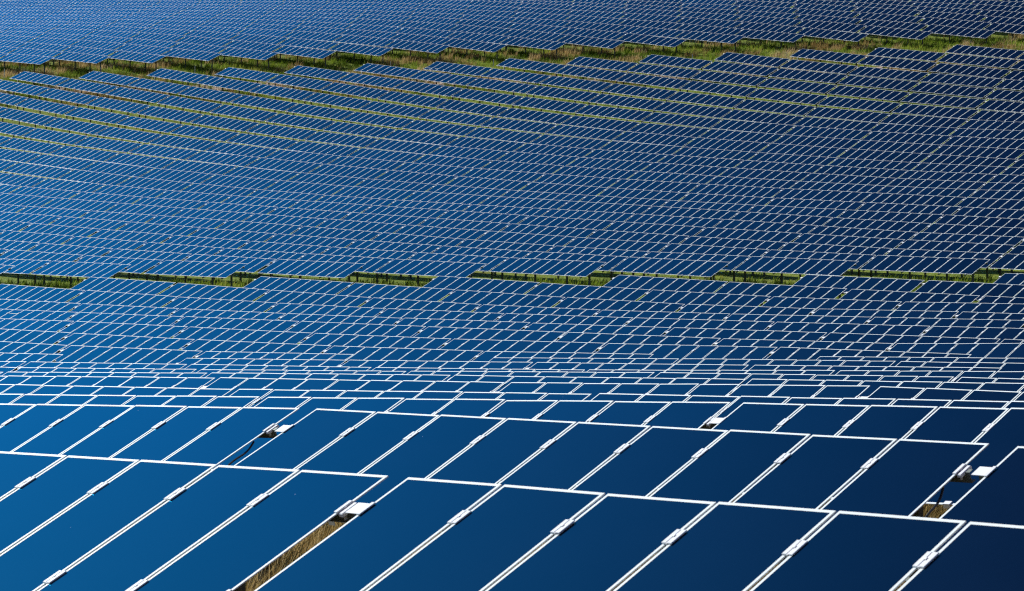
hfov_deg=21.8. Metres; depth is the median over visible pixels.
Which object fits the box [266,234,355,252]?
solar table
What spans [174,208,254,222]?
solar table
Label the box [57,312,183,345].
solar table
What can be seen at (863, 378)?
solar table
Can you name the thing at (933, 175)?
solar table
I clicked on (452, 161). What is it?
solar table
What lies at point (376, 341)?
solar table
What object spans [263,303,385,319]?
solar table
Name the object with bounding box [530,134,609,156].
solar table
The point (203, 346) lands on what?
solar table
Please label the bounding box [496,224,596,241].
solar table
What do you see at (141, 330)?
solar table
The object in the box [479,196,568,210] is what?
solar table
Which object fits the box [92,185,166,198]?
solar table
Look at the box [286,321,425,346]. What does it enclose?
solar table
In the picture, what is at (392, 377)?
solar table
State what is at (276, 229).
solar table
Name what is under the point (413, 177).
solar table
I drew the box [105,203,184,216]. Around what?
solar table
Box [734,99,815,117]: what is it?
solar table
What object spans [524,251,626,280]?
solar table
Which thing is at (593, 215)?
solar table
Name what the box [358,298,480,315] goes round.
solar table
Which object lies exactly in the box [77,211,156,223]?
solar table
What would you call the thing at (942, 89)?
solar table
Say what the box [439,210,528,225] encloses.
solar table
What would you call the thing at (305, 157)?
solar table
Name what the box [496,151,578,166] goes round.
solar table
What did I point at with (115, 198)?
solar table
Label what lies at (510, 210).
solar table
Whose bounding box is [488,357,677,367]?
solar table
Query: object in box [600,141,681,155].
solar table
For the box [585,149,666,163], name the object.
solar table
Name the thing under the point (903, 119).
solar table
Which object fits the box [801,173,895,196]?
solar table
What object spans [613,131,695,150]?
solar table
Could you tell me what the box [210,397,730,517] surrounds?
solar table
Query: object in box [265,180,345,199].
solar table
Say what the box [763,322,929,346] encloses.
solar table
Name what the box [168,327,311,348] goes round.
solar table
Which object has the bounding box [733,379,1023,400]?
solar table
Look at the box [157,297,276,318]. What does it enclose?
solar table
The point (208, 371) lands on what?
solar table
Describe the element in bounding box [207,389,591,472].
solar table
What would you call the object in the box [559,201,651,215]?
solar table
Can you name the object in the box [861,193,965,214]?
solar table
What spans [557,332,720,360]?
solar table
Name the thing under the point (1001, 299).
solar table
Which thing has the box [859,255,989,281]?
solar table
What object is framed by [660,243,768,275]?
solar table
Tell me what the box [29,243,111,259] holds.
solar table
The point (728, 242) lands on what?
solar table
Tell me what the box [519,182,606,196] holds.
solar table
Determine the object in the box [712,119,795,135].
solar table
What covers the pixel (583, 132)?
solar table
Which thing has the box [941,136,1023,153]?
solar table
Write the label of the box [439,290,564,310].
solar table
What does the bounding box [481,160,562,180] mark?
solar table
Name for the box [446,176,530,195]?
solar table
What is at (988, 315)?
solar table
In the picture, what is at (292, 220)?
solar table
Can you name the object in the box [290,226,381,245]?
solar table
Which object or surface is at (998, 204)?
solar table
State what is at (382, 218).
solar table
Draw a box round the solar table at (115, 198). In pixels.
[70,192,141,204]
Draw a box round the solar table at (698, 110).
[654,102,732,120]
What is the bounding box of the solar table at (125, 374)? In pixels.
[2,372,206,377]
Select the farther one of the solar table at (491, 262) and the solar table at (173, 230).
the solar table at (173, 230)
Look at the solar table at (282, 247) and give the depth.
226.35 m
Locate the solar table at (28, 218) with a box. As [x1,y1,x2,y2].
[0,212,61,224]
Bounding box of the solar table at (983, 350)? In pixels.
[887,343,1023,361]
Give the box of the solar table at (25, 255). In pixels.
[0,250,82,279]
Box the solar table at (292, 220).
[244,214,327,230]
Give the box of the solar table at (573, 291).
[526,283,649,320]
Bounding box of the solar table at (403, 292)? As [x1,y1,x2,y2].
[335,283,454,301]
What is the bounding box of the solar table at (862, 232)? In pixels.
[808,226,917,244]
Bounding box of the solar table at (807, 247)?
[780,242,891,274]
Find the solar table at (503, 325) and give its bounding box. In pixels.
[395,318,529,338]
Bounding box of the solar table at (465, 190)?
[426,184,508,203]
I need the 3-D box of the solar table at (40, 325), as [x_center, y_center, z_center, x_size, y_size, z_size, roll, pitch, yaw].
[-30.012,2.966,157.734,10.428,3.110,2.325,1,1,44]
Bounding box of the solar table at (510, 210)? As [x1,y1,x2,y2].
[459,205,549,223]
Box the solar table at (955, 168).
[912,163,1007,175]
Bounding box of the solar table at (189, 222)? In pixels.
[147,215,227,229]
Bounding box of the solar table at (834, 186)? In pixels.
[789,181,884,199]
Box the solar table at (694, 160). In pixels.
[656,155,742,174]
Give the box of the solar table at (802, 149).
[758,143,847,160]
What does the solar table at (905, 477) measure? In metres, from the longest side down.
10.472 x 3.112 x 2.325 m
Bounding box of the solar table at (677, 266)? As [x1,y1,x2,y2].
[610,257,729,281]
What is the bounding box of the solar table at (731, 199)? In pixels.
[678,193,773,206]
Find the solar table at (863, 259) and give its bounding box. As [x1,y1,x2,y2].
[754,250,875,277]
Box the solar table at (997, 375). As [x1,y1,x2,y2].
[836,370,1023,381]
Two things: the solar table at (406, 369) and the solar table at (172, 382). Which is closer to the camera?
the solar table at (172, 382)
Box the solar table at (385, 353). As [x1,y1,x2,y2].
[322,346,482,365]
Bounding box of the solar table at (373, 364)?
[338,360,532,370]
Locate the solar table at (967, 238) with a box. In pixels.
[910,232,1023,252]
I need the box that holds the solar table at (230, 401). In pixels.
[0,394,259,419]
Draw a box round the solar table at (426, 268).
[374,259,485,286]
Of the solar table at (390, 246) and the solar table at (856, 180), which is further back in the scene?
the solar table at (856, 180)
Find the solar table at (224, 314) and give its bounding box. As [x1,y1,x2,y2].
[169,309,285,325]
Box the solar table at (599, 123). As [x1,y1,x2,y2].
[562,116,640,130]
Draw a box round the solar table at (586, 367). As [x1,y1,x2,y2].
[525,362,747,371]
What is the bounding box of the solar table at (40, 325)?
[0,318,73,331]
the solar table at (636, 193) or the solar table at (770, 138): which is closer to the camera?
the solar table at (636, 193)
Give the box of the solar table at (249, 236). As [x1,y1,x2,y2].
[189,228,275,243]
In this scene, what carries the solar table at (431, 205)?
on the ground at (598, 274)
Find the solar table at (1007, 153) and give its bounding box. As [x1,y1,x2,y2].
[931,145,1023,159]
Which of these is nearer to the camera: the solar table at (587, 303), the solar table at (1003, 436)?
the solar table at (1003, 436)
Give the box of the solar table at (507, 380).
[447,375,745,393]
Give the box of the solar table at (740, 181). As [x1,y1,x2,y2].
[707,176,798,193]
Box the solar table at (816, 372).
[587,370,834,379]
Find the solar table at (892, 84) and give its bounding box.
[837,75,918,95]
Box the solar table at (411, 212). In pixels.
[362,205,447,225]
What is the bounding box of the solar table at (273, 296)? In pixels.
[256,290,371,311]
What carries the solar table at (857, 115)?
on the ground at (598, 274)
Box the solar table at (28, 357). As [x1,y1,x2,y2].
[0,353,62,371]
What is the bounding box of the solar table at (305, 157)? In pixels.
[266,149,339,169]
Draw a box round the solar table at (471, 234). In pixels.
[395,225,487,241]
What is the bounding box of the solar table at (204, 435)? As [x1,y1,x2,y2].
[0,403,299,558]
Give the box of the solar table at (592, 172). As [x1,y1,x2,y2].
[553,166,637,180]
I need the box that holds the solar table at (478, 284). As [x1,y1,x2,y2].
[423,276,539,295]
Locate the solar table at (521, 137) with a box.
[465,127,542,143]
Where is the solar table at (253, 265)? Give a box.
[184,254,274,281]
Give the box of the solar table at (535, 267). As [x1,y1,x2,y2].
[489,258,605,285]
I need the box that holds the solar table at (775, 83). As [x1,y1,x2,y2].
[758,78,836,97]
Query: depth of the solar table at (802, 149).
277.47 m
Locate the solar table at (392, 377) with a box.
[204,373,450,386]
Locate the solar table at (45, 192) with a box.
[9,186,79,199]
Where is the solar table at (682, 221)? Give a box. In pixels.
[625,214,723,229]
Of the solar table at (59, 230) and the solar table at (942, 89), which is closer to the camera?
the solar table at (59, 230)
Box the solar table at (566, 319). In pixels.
[496,313,631,334]
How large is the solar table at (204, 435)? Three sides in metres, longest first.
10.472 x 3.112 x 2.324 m
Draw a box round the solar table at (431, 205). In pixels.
[389,200,471,215]
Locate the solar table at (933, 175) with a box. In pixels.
[899,170,996,183]
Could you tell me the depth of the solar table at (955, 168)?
258.43 m
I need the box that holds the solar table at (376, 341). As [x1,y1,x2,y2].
[300,333,449,359]
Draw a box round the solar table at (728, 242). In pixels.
[680,236,787,254]
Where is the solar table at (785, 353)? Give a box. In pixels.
[767,347,971,364]
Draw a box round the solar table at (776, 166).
[734,160,823,176]
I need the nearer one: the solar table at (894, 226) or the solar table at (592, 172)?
the solar table at (894, 226)
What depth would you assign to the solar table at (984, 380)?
68.97 m
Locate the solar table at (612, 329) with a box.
[524,323,670,345]
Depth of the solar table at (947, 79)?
309.10 m
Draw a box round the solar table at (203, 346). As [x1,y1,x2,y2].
[170,339,330,361]
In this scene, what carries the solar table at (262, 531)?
on the ground at (598, 274)
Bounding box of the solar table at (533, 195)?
[501,190,586,205]
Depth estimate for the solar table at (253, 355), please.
120.81 m
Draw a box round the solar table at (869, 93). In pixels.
[827,85,909,106]
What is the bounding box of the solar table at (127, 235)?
[90,229,171,247]
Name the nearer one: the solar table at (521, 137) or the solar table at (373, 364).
the solar table at (373, 364)
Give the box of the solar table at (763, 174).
[719,168,810,182]
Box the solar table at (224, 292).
[158,283,268,303]
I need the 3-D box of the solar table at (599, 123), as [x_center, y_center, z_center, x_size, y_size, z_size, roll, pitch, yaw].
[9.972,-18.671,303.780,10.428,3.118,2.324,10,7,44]
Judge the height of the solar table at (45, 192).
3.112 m
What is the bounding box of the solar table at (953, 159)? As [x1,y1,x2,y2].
[919,154,1017,168]
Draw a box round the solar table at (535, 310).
[473,305,599,320]
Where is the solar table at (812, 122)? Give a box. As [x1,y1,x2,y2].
[794,117,878,135]
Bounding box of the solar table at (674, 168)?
[641,162,728,179]
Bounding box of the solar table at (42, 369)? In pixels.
[15,367,196,374]
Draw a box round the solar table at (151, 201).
[133,197,207,209]
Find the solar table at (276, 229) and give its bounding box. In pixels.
[216,220,301,235]
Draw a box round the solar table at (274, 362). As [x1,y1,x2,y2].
[176,358,346,369]
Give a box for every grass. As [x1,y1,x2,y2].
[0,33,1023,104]
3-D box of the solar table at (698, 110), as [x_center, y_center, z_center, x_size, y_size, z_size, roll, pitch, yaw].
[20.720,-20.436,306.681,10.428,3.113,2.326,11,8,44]
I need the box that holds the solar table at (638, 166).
[567,157,652,176]
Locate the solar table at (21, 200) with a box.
[0,193,54,206]
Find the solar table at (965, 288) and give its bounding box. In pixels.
[915,280,1023,300]
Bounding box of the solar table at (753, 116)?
[722,110,803,124]
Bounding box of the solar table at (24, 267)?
[0,259,49,284]
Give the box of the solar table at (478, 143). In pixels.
[446,137,524,158]
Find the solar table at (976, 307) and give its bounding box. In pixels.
[892,302,1023,318]
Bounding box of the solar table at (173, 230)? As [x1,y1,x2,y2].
[118,222,200,238]
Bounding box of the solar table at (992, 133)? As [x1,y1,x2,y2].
[949,128,1023,138]
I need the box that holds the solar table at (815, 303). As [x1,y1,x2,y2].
[761,297,900,315]
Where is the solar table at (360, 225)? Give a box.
[317,219,404,238]
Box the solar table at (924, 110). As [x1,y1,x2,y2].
[892,104,977,120]
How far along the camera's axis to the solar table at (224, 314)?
166.90 m
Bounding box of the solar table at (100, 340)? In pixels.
[54,333,194,362]
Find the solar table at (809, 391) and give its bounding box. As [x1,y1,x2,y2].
[497,382,869,402]
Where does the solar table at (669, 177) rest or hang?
on the ground at (598, 274)
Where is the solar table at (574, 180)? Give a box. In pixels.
[534,174,619,187]
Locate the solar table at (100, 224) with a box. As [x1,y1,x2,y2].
[49,216,127,235]
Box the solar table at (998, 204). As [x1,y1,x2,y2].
[957,197,1023,217]
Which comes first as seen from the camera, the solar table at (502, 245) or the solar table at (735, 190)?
the solar table at (502, 245)
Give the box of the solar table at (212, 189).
[180,183,256,203]
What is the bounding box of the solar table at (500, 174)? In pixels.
[463,168,545,183]
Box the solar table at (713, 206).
[662,200,754,219]
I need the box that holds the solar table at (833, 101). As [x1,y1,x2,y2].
[817,96,900,114]
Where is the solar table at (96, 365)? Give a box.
[17,362,186,371]
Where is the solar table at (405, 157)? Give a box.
[348,148,424,162]
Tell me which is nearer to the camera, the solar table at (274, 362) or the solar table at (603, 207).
the solar table at (274, 362)
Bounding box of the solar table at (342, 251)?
[322,247,416,277]
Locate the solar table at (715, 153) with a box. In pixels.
[672,147,757,165]
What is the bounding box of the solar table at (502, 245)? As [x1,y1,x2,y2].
[455,239,553,257]
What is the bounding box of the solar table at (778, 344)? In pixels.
[705,338,893,358]
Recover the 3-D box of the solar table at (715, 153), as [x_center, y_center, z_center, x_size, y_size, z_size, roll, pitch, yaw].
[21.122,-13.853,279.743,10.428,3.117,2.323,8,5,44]
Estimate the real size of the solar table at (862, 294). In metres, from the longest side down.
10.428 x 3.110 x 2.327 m
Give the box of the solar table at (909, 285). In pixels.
[792,275,923,298]
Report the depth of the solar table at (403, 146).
298.49 m
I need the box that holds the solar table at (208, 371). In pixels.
[196,369,405,377]
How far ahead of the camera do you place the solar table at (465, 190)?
265.08 m
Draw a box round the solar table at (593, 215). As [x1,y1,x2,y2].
[542,209,633,223]
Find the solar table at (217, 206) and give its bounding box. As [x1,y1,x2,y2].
[200,202,276,219]
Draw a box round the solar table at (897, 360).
[816,356,1023,365]
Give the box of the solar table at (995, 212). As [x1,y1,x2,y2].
[953,207,1023,220]
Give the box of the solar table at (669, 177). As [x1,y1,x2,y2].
[628,171,715,184]
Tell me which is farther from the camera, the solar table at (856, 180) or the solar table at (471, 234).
the solar table at (856, 180)
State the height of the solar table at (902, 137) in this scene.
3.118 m
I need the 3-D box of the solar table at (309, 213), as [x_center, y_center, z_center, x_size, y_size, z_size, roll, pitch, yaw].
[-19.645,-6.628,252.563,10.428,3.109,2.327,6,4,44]
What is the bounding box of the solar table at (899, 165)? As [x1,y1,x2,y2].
[829,158,919,171]
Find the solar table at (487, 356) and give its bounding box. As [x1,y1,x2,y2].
[472,351,653,361]
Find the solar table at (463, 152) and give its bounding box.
[429,145,509,167]
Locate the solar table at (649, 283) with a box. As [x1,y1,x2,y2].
[602,275,727,292]
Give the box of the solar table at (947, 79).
[921,73,1003,92]
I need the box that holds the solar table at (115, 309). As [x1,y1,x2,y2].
[64,304,178,336]
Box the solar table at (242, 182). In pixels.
[201,175,278,193]
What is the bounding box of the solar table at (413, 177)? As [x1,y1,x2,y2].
[376,170,457,189]
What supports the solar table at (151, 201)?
on the ground at (598, 274)
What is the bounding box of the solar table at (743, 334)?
[664,327,825,344]
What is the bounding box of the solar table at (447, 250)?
[430,246,531,277]
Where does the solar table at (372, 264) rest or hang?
on the ground at (598, 274)
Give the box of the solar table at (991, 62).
[937,53,1017,74]
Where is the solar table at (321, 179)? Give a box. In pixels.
[288,173,366,190]
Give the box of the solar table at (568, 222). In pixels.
[519,216,613,234]
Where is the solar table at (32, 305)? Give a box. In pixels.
[0,299,80,311]
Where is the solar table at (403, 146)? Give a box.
[365,139,441,160]
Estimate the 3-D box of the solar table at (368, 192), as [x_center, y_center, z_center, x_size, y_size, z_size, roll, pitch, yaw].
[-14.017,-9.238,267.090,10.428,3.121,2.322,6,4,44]
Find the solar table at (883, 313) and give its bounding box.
[811,309,958,329]
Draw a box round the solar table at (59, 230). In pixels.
[21,223,99,238]
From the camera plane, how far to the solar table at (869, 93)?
306.75 m
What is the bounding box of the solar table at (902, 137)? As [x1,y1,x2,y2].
[860,131,951,149]
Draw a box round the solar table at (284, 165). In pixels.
[246,158,321,180]
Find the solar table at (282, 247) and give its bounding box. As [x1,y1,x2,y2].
[239,241,329,259]
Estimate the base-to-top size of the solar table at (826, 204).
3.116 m
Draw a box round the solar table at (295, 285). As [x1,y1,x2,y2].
[243,276,353,304]
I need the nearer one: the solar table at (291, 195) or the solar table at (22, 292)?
the solar table at (22, 292)
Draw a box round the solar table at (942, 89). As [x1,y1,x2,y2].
[910,82,994,103]
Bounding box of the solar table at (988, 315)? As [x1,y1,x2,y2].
[949,312,1023,327]
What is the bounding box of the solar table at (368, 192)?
[333,186,415,201]
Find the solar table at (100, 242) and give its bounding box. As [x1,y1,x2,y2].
[62,236,145,253]
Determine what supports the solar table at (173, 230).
on the ground at (598, 274)
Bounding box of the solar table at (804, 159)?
[749,152,836,168]
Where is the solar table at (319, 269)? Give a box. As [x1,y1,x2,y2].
[258,259,364,281]
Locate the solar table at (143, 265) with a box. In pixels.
[76,256,162,280]
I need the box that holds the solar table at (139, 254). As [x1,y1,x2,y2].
[101,249,190,278]
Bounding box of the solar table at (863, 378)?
[654,372,953,387]
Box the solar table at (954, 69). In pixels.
[929,63,1010,83]
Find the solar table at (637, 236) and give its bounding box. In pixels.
[587,230,688,247]
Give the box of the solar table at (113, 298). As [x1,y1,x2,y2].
[66,290,177,313]
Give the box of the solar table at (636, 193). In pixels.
[598,188,687,201]
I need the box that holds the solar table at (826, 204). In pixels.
[766,198,864,214]
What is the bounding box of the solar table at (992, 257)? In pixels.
[883,248,1003,280]
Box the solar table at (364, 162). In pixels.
[328,156,404,176]
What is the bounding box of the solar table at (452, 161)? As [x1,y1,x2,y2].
[413,155,492,175]
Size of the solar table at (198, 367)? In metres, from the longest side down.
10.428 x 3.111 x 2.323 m
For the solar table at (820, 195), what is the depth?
246.07 m
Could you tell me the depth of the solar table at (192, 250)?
228.38 m
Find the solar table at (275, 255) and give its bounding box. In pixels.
[213,248,305,277]
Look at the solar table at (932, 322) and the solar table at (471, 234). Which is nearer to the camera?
the solar table at (932, 322)
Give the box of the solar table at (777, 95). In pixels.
[747,88,826,107]
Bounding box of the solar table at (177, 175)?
[141,168,214,186]
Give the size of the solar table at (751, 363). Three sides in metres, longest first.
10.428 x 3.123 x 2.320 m
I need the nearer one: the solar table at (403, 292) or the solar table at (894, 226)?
the solar table at (403, 292)
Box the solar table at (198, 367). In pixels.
[185,364,371,373]
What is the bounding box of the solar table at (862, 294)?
[840,289,978,310]
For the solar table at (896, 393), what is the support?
on the ground at (598, 274)
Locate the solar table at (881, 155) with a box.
[837,149,930,162]
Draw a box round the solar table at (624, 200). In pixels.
[579,195,668,220]
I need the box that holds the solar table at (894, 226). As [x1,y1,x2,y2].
[823,217,931,244]
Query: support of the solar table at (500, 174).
on the ground at (598, 274)
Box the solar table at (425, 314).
[376,308,503,326]
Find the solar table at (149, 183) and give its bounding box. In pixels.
[117,177,192,192]
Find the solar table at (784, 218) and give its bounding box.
[731,211,832,230]
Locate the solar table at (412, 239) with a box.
[371,233,464,252]
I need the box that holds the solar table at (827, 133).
[784,126,870,141]
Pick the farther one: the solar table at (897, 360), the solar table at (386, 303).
the solar table at (386, 303)
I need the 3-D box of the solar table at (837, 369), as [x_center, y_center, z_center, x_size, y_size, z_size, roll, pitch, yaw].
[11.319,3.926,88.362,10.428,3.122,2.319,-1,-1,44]
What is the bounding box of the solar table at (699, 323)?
[613,318,773,336]
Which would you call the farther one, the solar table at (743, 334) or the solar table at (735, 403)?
the solar table at (743, 334)
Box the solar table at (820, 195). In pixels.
[772,188,870,208]
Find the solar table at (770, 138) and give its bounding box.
[699,129,783,143]
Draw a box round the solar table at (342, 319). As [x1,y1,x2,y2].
[279,313,401,333]
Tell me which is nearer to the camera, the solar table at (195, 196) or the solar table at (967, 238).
the solar table at (967, 238)
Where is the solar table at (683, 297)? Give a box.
[638,290,770,306]
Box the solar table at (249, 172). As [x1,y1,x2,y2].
[224,166,299,184]
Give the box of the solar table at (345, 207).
[290,200,371,224]
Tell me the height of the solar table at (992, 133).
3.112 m
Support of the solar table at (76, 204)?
on the ground at (598, 274)
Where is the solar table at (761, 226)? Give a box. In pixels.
[713,219,817,248]
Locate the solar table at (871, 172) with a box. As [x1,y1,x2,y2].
[815,165,907,178]
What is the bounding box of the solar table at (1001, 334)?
[922,326,1023,342]
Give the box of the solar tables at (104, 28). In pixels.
[0,0,1023,375]
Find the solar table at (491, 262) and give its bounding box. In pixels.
[408,252,508,278]
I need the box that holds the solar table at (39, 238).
[0,230,73,244]
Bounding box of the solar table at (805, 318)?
[724,314,871,329]
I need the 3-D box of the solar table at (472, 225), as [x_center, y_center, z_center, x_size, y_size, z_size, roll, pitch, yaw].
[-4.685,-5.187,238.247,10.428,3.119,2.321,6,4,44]
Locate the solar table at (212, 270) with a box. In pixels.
[144,260,246,286]
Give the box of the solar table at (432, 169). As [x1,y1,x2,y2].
[394,162,472,183]
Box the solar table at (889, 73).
[849,66,927,84]
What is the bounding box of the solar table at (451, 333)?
[408,327,564,348]
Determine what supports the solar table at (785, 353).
on the ground at (598, 274)
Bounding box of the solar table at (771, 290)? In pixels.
[715,282,845,306]
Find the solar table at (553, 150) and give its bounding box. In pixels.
[514,143,594,161]
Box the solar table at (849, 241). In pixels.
[792,233,904,264]
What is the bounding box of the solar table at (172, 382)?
[0,376,214,392]
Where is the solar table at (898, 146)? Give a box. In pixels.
[848,140,940,155]
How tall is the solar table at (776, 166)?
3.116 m
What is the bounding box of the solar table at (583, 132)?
[544,125,624,143]
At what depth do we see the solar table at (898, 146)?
275.12 m
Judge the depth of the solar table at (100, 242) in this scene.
235.57 m
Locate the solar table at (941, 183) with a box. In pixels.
[887,178,985,194]
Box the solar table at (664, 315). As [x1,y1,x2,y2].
[595,310,728,325]
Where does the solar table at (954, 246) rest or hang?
on the ground at (598, 274)
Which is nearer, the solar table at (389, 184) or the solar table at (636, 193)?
the solar table at (636, 193)
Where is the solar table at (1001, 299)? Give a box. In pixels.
[978,296,1023,311]
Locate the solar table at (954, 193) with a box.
[878,186,977,208]
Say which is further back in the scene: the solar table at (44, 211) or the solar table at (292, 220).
the solar table at (44, 211)
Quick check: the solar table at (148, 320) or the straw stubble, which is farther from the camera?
the solar table at (148, 320)
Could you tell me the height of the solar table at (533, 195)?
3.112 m
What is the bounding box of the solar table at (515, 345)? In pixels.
[440,339,604,360]
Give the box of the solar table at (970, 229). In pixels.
[923,223,1023,242]
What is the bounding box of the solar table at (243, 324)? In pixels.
[161,316,298,338]
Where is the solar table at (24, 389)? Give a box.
[0,384,232,406]
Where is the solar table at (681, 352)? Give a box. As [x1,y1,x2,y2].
[596,343,776,368]
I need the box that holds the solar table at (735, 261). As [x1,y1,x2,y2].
[643,252,750,281]
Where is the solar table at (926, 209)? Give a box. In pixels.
[857,202,959,229]
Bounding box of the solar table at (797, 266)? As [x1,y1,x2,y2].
[733,256,858,283]
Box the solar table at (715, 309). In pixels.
[678,304,814,317]
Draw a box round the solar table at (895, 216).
[838,210,942,225]
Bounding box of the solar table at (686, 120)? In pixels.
[642,112,721,129]
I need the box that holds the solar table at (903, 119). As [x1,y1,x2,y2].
[880,114,968,130]
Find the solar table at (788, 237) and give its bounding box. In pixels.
[696,227,801,244]
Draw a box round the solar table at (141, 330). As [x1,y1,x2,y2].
[57,321,186,346]
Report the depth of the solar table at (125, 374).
83.17 m
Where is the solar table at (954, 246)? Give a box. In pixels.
[896,240,1014,272]
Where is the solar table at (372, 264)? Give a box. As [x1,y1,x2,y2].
[299,254,392,282]
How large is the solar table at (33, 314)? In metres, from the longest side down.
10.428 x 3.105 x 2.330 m
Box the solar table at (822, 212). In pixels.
[748,205,845,233]
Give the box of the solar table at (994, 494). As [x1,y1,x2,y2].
[905,446,1023,581]
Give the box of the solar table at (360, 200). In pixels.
[310,195,395,211]
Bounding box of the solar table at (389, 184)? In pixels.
[355,179,436,197]
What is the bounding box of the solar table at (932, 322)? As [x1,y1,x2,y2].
[867,317,1023,335]
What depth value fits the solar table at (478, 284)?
190.82 m
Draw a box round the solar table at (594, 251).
[548,246,649,275]
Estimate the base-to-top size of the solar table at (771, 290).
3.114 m
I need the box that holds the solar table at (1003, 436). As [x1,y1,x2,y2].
[657,402,1023,516]
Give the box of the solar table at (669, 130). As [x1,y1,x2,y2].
[629,123,709,137]
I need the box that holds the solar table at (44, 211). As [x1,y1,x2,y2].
[17,206,89,221]
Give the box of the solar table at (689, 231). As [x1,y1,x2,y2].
[604,221,704,248]
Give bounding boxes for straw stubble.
[0,473,952,590]
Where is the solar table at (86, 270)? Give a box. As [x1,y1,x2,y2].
[31,261,129,286]
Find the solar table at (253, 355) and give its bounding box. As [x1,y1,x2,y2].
[196,351,353,362]
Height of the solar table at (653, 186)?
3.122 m
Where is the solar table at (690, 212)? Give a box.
[639,206,739,226]
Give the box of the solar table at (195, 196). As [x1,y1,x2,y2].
[156,190,231,205]
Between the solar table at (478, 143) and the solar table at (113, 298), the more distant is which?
the solar table at (478, 143)
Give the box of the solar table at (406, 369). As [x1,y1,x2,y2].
[371,367,584,374]
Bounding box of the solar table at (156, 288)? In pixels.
[70,277,175,303]
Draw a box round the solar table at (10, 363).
[0,361,26,370]
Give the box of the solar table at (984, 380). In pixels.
[957,377,1023,391]
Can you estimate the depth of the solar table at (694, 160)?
275.03 m
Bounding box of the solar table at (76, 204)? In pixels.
[42,198,117,212]
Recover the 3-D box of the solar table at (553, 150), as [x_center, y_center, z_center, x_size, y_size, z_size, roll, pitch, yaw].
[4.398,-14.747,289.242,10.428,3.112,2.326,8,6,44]
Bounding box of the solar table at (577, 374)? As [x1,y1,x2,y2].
[408,371,654,380]
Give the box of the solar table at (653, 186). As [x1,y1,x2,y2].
[607,179,699,193]
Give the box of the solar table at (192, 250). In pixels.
[137,242,223,260]
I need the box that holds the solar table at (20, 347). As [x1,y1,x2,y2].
[0,341,66,353]
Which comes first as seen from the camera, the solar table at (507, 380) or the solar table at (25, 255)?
the solar table at (507, 380)
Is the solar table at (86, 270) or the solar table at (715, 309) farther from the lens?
the solar table at (86, 270)
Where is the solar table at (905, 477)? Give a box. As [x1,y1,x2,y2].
[234,408,988,581]
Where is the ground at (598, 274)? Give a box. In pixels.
[0,0,1023,590]
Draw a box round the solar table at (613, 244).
[565,237,669,253]
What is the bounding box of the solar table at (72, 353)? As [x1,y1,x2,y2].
[56,345,201,365]
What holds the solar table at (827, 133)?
on the ground at (598, 274)
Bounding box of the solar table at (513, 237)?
[477,231,575,247]
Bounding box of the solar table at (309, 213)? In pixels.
[269,207,350,223]
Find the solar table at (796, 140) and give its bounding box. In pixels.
[773,135,859,151]
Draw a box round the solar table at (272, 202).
[221,195,299,211]
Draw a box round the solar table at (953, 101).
[901,93,986,113]
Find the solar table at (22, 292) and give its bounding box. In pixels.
[0,284,84,319]
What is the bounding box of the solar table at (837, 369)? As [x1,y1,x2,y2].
[749,365,1001,377]
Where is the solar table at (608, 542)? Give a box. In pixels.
[255,477,1023,590]
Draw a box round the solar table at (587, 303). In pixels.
[551,297,684,317]
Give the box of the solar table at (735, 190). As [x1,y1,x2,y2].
[687,184,783,202]
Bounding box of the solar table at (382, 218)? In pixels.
[341,212,427,231]
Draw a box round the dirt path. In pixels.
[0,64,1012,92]
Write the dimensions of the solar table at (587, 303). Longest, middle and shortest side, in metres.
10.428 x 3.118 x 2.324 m
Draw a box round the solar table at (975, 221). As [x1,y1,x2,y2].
[935,215,1023,228]
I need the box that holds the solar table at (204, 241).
[163,235,248,253]
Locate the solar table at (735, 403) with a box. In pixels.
[571,393,1023,489]
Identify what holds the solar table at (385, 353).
on the ground at (598, 274)
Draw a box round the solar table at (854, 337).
[821,333,999,347]
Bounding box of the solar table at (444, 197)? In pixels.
[404,191,489,205]
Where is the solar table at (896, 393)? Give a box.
[860,386,1023,405]
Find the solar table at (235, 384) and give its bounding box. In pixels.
[202,377,504,397]
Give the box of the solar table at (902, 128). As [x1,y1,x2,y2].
[870,123,957,141]
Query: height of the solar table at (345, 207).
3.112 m
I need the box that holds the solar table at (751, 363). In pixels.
[674,359,894,369]
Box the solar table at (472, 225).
[418,218,509,239]
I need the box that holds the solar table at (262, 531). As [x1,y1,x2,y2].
[0,451,388,590]
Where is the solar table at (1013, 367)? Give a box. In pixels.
[896,361,1023,377]
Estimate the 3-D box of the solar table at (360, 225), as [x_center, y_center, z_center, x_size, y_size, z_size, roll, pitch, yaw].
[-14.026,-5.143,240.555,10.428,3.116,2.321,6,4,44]
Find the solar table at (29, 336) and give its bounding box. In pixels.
[0,329,70,343]
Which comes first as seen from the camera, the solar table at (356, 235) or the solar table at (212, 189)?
the solar table at (356, 235)
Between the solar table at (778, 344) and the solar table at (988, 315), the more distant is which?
the solar table at (988, 315)
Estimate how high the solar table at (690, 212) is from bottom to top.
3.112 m
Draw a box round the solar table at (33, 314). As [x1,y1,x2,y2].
[0,309,77,343]
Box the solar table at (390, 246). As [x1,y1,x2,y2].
[346,240,440,259]
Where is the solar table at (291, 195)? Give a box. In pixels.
[248,189,323,209]
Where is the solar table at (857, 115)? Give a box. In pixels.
[805,107,890,125]
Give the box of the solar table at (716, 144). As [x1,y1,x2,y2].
[684,137,769,159]
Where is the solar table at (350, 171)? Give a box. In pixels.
[310,164,387,182]

